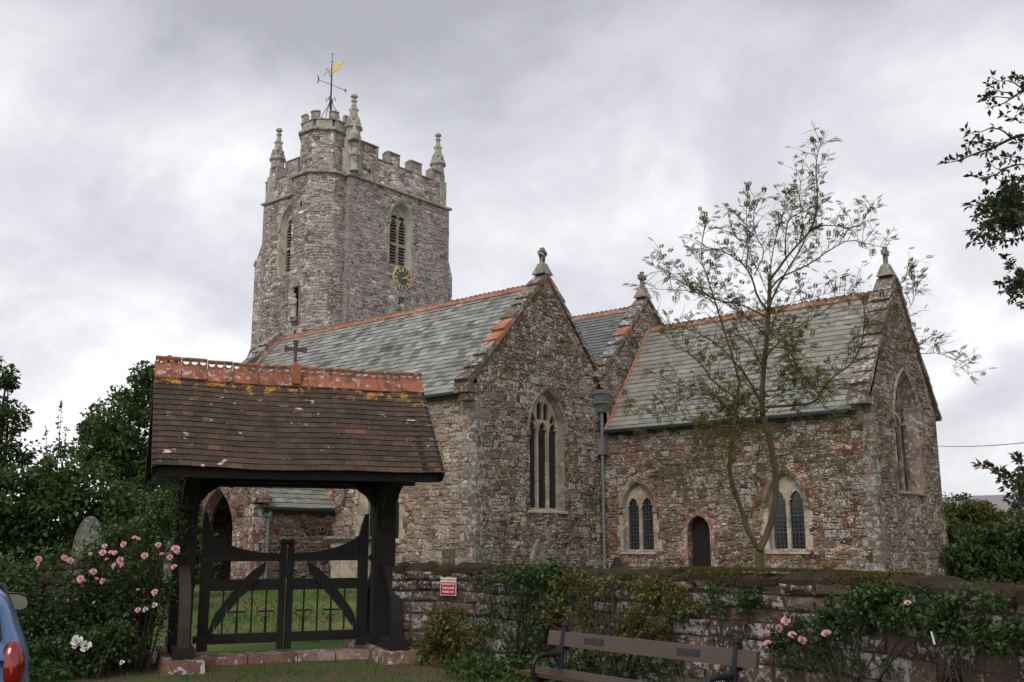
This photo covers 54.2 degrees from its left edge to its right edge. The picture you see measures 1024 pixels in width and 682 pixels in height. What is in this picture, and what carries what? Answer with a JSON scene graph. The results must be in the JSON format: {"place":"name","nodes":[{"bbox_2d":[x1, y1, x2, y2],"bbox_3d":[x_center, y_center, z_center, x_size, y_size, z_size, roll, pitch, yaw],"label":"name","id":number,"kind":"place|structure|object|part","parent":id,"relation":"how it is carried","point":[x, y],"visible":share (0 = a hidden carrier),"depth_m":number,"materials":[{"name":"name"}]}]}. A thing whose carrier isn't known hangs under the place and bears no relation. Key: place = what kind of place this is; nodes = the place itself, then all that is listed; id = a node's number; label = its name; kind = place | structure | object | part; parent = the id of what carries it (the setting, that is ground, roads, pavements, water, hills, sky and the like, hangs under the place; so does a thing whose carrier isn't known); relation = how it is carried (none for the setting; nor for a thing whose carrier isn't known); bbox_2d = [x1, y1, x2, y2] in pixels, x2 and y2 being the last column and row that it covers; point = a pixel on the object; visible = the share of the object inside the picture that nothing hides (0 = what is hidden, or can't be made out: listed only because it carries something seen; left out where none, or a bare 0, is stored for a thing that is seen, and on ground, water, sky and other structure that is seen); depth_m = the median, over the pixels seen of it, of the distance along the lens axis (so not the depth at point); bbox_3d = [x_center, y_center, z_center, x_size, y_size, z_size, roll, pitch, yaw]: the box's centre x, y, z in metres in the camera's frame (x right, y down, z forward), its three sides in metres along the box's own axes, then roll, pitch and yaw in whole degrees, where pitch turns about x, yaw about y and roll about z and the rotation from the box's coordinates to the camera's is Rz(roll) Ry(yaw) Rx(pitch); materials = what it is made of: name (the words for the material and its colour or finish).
{"place":"outdoors","nodes":[
{"label":"outdoors","id":0,"kind":"place"},
{"bbox_2d":[153,589,356,643],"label":"grass","id":1,"kind":"structure","parent":0,"point":[347,596],"depth_m":21.75,"materials":[{"name":"green plant"}]},
{"bbox_2d":[0,546,555,681],"bbox_3d":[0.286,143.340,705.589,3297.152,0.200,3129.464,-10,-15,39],"label":"ground","id":2,"kind":"structure","parent":0,"point":[322,666],"depth_m":12.76,"materials":[{"name":"green plant"}]},
{"bbox_2d":[0,581,29,681],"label":"parked car","id":3,"kind":"object","parent":2,"relation":"on","point":[14,660],"visible":1,"depth_m":7.39,"materials":[{"name":"blue paint"}]},
{"bbox_3d":[-4.433,2.239,8.583,0.162,0.369,1.550,8,-14,-36],"label":"side window","id":4,"kind":"part","parent":3,"relation":"part of","materials":[{"name":"black glass"}]},
{"bbox_2d":[29,655,84,681],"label":"bedding plants","id":5,"kind":"object","parent":2,"relation":"on","point":[54,672],"visible":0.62,"depth_m":11.98,"materials":[{"name":"green plant"}]},
{"bbox_2d":[25,632,124,667],"bbox_3d":[-5.784,3.888,12.150,2.079,0.671,0.704,-2,-11,8],"label":"white rose","id":6,"kind":"object","parent":2,"relation":"on","point":[73,643],"visible":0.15,"depth_m":12.21,"materials":[{"name":"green plant"}]},
{"bbox_2d":[0,562,155,668],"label":"stone wall","id":7,"kind":"structure","parent":2,"relation":"on","point":[63,597],"depth_m":13.47,"materials":[{"name":"grey stone"}]},
{"bbox_2d":[97,477,200,671],"bbox_3d":[-4.936,3.142,13.500,1.295,2.593,0.965,1,-11,-5],"label":"climbing rose","id":8,"kind":"object","parent":7,"relation":"attached to","point":[154,513],"visible":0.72,"depth_m":13.49,"materials":[{"name":"green plant"}]},
{"bbox_2d":[33,612,136,679],"bbox_3d":[-5.306,3.828,12.489,0.897,0.863,1.087,-10,-15,39],"label":"rose bush","id":9,"kind":"object","parent":2,"relation":"on","point":[122,632],"visible":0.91,"depth_m":12.42,"materials":[{"name":"green plant"}]},
{"bbox_2d":[0,515,179,675],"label":"rose bush","id":10,"kind":"object","parent":2,"relation":"on","point":[61,614],"visible":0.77,"depth_m":12.88,"materials":[{"name":"green plant"}]},
{"bbox_2d":[144,340,444,674],"bbox_3d":[-3.293,2.378,14.786,4.001,4.875,2.589,4,-12,-21],"label":"lychgate","id":11,"kind":"object","parent":2,"relation":"on","point":[373,440],"visible":0.99,"depth_m":14.38,"materials":[{"name":"tile"}]},
{"bbox_2d":[410,602,499,668],"bbox_3d":[-0.799,4.041,13.605,0.766,0.924,1.485,9,-15,-38],"label":"bush","id":12,"kind":"object","parent":2,"relation":"on","point":[430,652],"visible":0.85,"depth_m":13.63,"materials":[{"name":"green plant"}]},
{"bbox_2d":[435,644,578,681],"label":"ground weeds","id":13,"kind":"object","parent":2,"relation":"on","point":[485,671],"visible":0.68,"depth_m":12.18,"materials":[{"name":"green plant"}]},
{"bbox_2d":[550,649,686,681],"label":"wall fern","id":14,"kind":"object","parent":2,"relation":"on","point":[659,662],"depth_m":11.25,"materials":[{"name":"green plant"}]},
{"bbox_2d":[530,566,710,678],"bbox_3d":[1.189,3.307,11.540,0.471,1.376,2.696,11,-16,-44],"label":"cotoneaster","id":15,"kind":"object","parent":2,"relation":"on","point":[627,658],"visible":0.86,"depth_m":11.48,"materials":[{"name":"green plant"}]},
{"bbox_2d":[520,621,759,681],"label":"bench","id":16,"kind":"object","parent":2,"relation":"on","point":[737,657],"visible":1,"depth_m":8.29,"materials":[{"name":"brown wood"}]},
{"bbox_2d":[657,660,729,681],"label":"iris clump","id":17,"kind":"object","parent":2,"relation":"on","point":[690,680],"visible":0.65,"depth_m":9.10,"materials":[{"name":"green plant"}]},
{"bbox_2d":[392,561,1023,681],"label":"stone wall","id":18,"kind":"structure","parent":2,"relation":"on","point":[416,586],"depth_m":10.42,"materials":[{"name":"stone"}]},
{"bbox_2d":[440,577,456,595],"bbox_3d":[-0.896,3.454,14.070,0.272,0.245,0.017,-7,-13,32],"label":"no parking sign","id":19,"kind":"object","parent":18,"relation":"attached to","point":[448,586],"visible":1,"depth_m":14.06,"materials":[{"name":"red metal"}]},
{"bbox_2d":[466,559,572,675],"bbox_3d":[0.058,3.514,12.752,0.487,1.450,1.953,9,-14,-38],"label":"climbing rose","id":20,"kind":"object","parent":18,"relation":"attached to","point":[514,649],"visible":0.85,"depth_m":12.63,"materials":[{"name":"green plant"}]},
{"bbox_2d":[482,559,573,671],"bbox_3d":[0.191,3.496,12.669,0.384,1.441,1.811,9,-14,-37],"label":"ivy","id":21,"kind":"object","parent":18,"relation":"attached to","point":[556,566],"visible":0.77,"depth_m":12.58,"materials":[{"name":"green plant"}]},
{"bbox_2d":[700,581,770,681],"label":"ivy","id":22,"kind":"object","parent":18,"relation":"attached to","point":[752,597],"visible":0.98,"depth_m":10.41,"materials":[{"name":"green plant"}]},
{"bbox_2d":[763,578,968,681],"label":"climbing rose","id":23,"kind":"object","parent":18,"relation":"attached to","point":[831,621],"visible":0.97,"depth_m":9.03,"materials":[{"name":"green plant"}]},
{"bbox_2d":[857,579,1015,681],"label":"ivy","id":24,"kind":"object","parent":18,"relation":"attached to","point":[983,603],"visible":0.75,"depth_m":7.81,"materials":[{"name":"green plant"}]},
{"bbox_2d":[917,604,1023,681],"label":"climbing rose","id":25,"kind":"object","parent":18,"relation":"attached to","point":[1005,631],"visible":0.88,"depth_m":7.65,"materials":[{"name":"green plant"}]},
{"bbox_2d":[779,643,902,681],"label":"weed tufts","id":26,"kind":"object","parent":2,"relation":"on","point":[817,653],"visible":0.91,"depth_m":9.38,"materials":[{"name":"green plant"}]},
{"bbox_2d":[937,69,1023,519],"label":"holly tree","id":27,"kind":"object","parent":2,"relation":"on","point":[1006,205],"visible":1,"depth_m":8.16,"materials":[{"name":"green plant"}]},
{"bbox_2d":[30,657,528,681],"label":"grass","id":28,"kind":"structure","parent":0,"point":[265,673],"depth_m":12.61,"materials":[{"name":"green plant"}]},
{"bbox_2d":[0,0,1023,522],"label":"sky","id":29,"kind":"structure","parent":0,"point":[138,137],"materials":[{"name":"grey"}]},
{"bbox_2d":[151,571,1023,651],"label":"churchyard lawn","id":30,"kind":"structure","parent":0,"point":[268,646],"depth_m":19.79,"materials":[{"name":"green plant"}]},
{"bbox_2d":[0,355,42,472],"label":"dark tree","id":31,"kind":"object","parent":30,"relation":"on","point":[8,381],"visible":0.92,"depth_m":30.84,"materials":[{"name":"green plant"}]},
{"bbox_2d":[37,399,76,524],"bbox_3d":[-12.083,4.210,26.294,1.158,5.454,1.032,-2,-12,11],"label":"sapling","id":32,"kind":"object","parent":30,"relation":"on","point":[57,449],"visible":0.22,"depth_m":26.56,"materials":[{"name":"green plant"}]},
{"bbox_2d":[71,516,104,564],"bbox_3d":[-7.588,4.300,17.824,0.560,2.320,0.208,1,-11,-8],"label":"headstone","id":33,"kind":"object","parent":30,"relation":"on","point":[83,530],"visible":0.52,"depth_m":17.89,"materials":[{"name":"stone"}]},
{"bbox_2d":[0,453,204,588],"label":"evergreen shrub","id":34,"kind":"object","parent":30,"relation":"on","point":[45,498],"visible":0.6,"depth_m":21.98,"materials":[{"name":"green plant"}]},
{"bbox_2d":[59,355,181,504],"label":"sycamore tree","id":35,"kind":"object","parent":30,"relation":"on","point":[113,436],"visible":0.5,"depth_m":44.23,"materials":[{"name":"green plant"}]},
{"bbox_2d":[51,489,219,593],"bbox_3d":[-10.352,5.588,27.252,5.017,3.094,2.393,-2,-11,9],"label":"laurel hedge","id":36,"kind":"object","parent":30,"relation":"on","point":[198,549],"visible":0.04,"depth_m":27.00,"materials":[{"name":"green plant"}]},
{"bbox_2d":[160,537,172,631],"bbox_3d":[-6.304,4.582,18.327,0.200,1.960,0.112,1,-11,-8],"label":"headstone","id":37,"kind":"object","parent":30,"relation":"on","point":[167,567],"visible":0.32,"depth_m":18.34,"materials":[{"name":"grey stone"}]},
{"bbox_2d":[324,536,370,577],"bbox_3d":[-5.121,7.382,32.756,1.900,1.950,1.180,-10,-15,39],"label":"chest tomb","id":38,"kind":"object","parent":30,"relation":"on","point":[343,568],"visible":0.38,"depth_m":32.51,"materials":[{"name":"stone"}]},
{"bbox_2d":[442,549,454,564],"bbox_3d":[-1.334,5.187,20.881,0.420,1.660,0.172,0,-11,0],"label":"headstone","id":39,"kind":"object","parent":30,"relation":"on","point":[448,555],"visible":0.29,"depth_m":20.93,"materials":[{"name":"grey stone"}]},
{"bbox_2d":[529,540,546,566],"bbox_3d":[0.828,7.173,31.449,0.152,1.820,0.750,-10,-15,39],"label":"headstone","id":40,"kind":"object","parent":30,"relation":"on","point":[537,554],"visible":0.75,"depth_m":31.45,"materials":[{"name":"stone"}]},
{"bbox_2d":[197,53,953,584],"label":"church","id":41,"kind":"structure","parent":30,"relation":"on","point":[527,383],"depth_m":34.56,"materials":[{"name":"grey stone"}]},
{"bbox_2d":[276,202,292,275],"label":"window","id":42,"kind":"structure","parent":41,"relation":"in","point":[283,236],"depth_m":50.79,"materials":[{"name":"stone"}]},
{"bbox_2d":[292,326,297,333],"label":"slit window","id":43,"kind":"structure","parent":41,"relation":"in","point":[294,329],"depth_m":46.33,"materials":[{"name":"stone"}]},
{"bbox_2d":[298,197,303,210],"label":"slit window","id":44,"kind":"structure","parent":41,"relation":"in","point":[301,200],"depth_m":47.49,"materials":[{"name":"stone"}]},
{"bbox_2d":[353,489,404,543],"bbox_3d":[-4.437,5.363,34.014,2.584,3.031,0.415,-10,-15,39],"label":"window","id":45,"kind":"structure","parent":41,"relation":"in","point":[364,507],"depth_m":34.42,"materials":[{"name":"stone"}]},
{"bbox_2d":[385,200,414,270],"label":"window","id":46,"kind":"structure","parent":41,"relation":"in","point":[398,210],"depth_m":50.32,"materials":[{"name":"stone"}]},
{"bbox_2d":[527,386,568,513],"bbox_3d":[1.113,3.719,34.197,0.415,4.345,2.254,-10,-15,39],"label":"window","id":47,"kind":"structure","parent":41,"relation":"in","point":[546,430],"depth_m":34.49,"materials":[{"name":"brown stone"}]},
{"bbox_2d":[617,478,661,554],"bbox_3d":[4.508,6.163,35.152,1.834,2.655,0.355,-10,-15,39],"label":"window","id":48,"kind":"structure","parent":41,"relation":"in","point":[639,532],"depth_m":35.28,"materials":[{"name":"beige stone"}]},
{"bbox_2d":[692,517,710,570],"bbox_3d":[6.442,7.091,33.581,0.832,2.400,0.050,-10,-15,39],"label":"door","id":49,"kind":"structure","parent":41,"relation":"in","point":[700,528],"depth_m":33.67,"materials":[{"name":"brown wood"}]},
{"bbox_2d":[760,468,813,553],"bbox_3d":[8.723,5.392,31.666,1.766,2.697,0.355,-10,-15,39],"label":"window","id":50,"kind":"structure","parent":41,"relation":"in","point":[791,530],"depth_m":31.71,"materials":[{"name":"beige stone"}]},
{"bbox_2d":[892,366,927,496],"bbox_3d":[12.723,2.931,32.668,0.555,4.202,2.913,-10,-15,39],"label":"window","id":51,"kind":"structure","parent":41,"relation":"in","point":[908,437],"depth_m":33.26,"materials":[{"name":"beige stone"}]},
{"bbox_2d":[610,557,623,568],"bbox_3d":[3.058,6.910,28.889,0.500,1.320,0.132,4,-12,-19],"label":"headstone","id":52,"kind":"object","parent":30,"relation":"on","point":[617,562],"visible":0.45,"depth_m":28.93,"materials":[{"name":"black stone"}]},
{"bbox_2d":[612,121,997,573],"bbox_3d":[5.156,0.003,18.867,6.771,8.767,3.828,-1,-11,3],"label":"rowan tree","id":53,"kind":"object","parent":30,"relation":"on","point":[731,410],"visible":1,"depth_m":18.39,"materials":[{"name":"green plant"}]},
{"bbox_2d":[942,492,1006,572],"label":"field maple","id":54,"kind":"object","parent":30,"relation":"on","point":[977,512],"visible":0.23,"depth_m":46.02,"materials":[{"name":"green plant"}]},
{"bbox_2d":[936,516,1023,583],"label":"field hedge","id":55,"kind":"object","parent":30,"relation":"on","point":[986,552],"visible":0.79,"depth_m":33.78,"materials":[{"name":"green plant"}]},
{"bbox_2d":[994,507,1023,562],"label":"hawthorn tree","id":56,"kind":"object","parent":30,"relation":"on","point":[1006,517],"visible":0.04,"depth_m":52.13,"materials":[{"name":"green plant"}]},
{"bbox_2d":[942,494,1023,529],"bbox_3d":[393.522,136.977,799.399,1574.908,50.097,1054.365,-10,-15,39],"label":"hill","id":57,"kind":"structure","parent":0,"point":[998,501],"depth_m":773.20,"materials":[{"name":"green plant"}]},
{"bbox_2d":[942,442,1023,446],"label":"overhead cable","id":58,"kind":"object","parent":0,"point":[977,446],"visible":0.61,"depth_m":49.15,"materials":[{"name":"black metal"}]}
]}

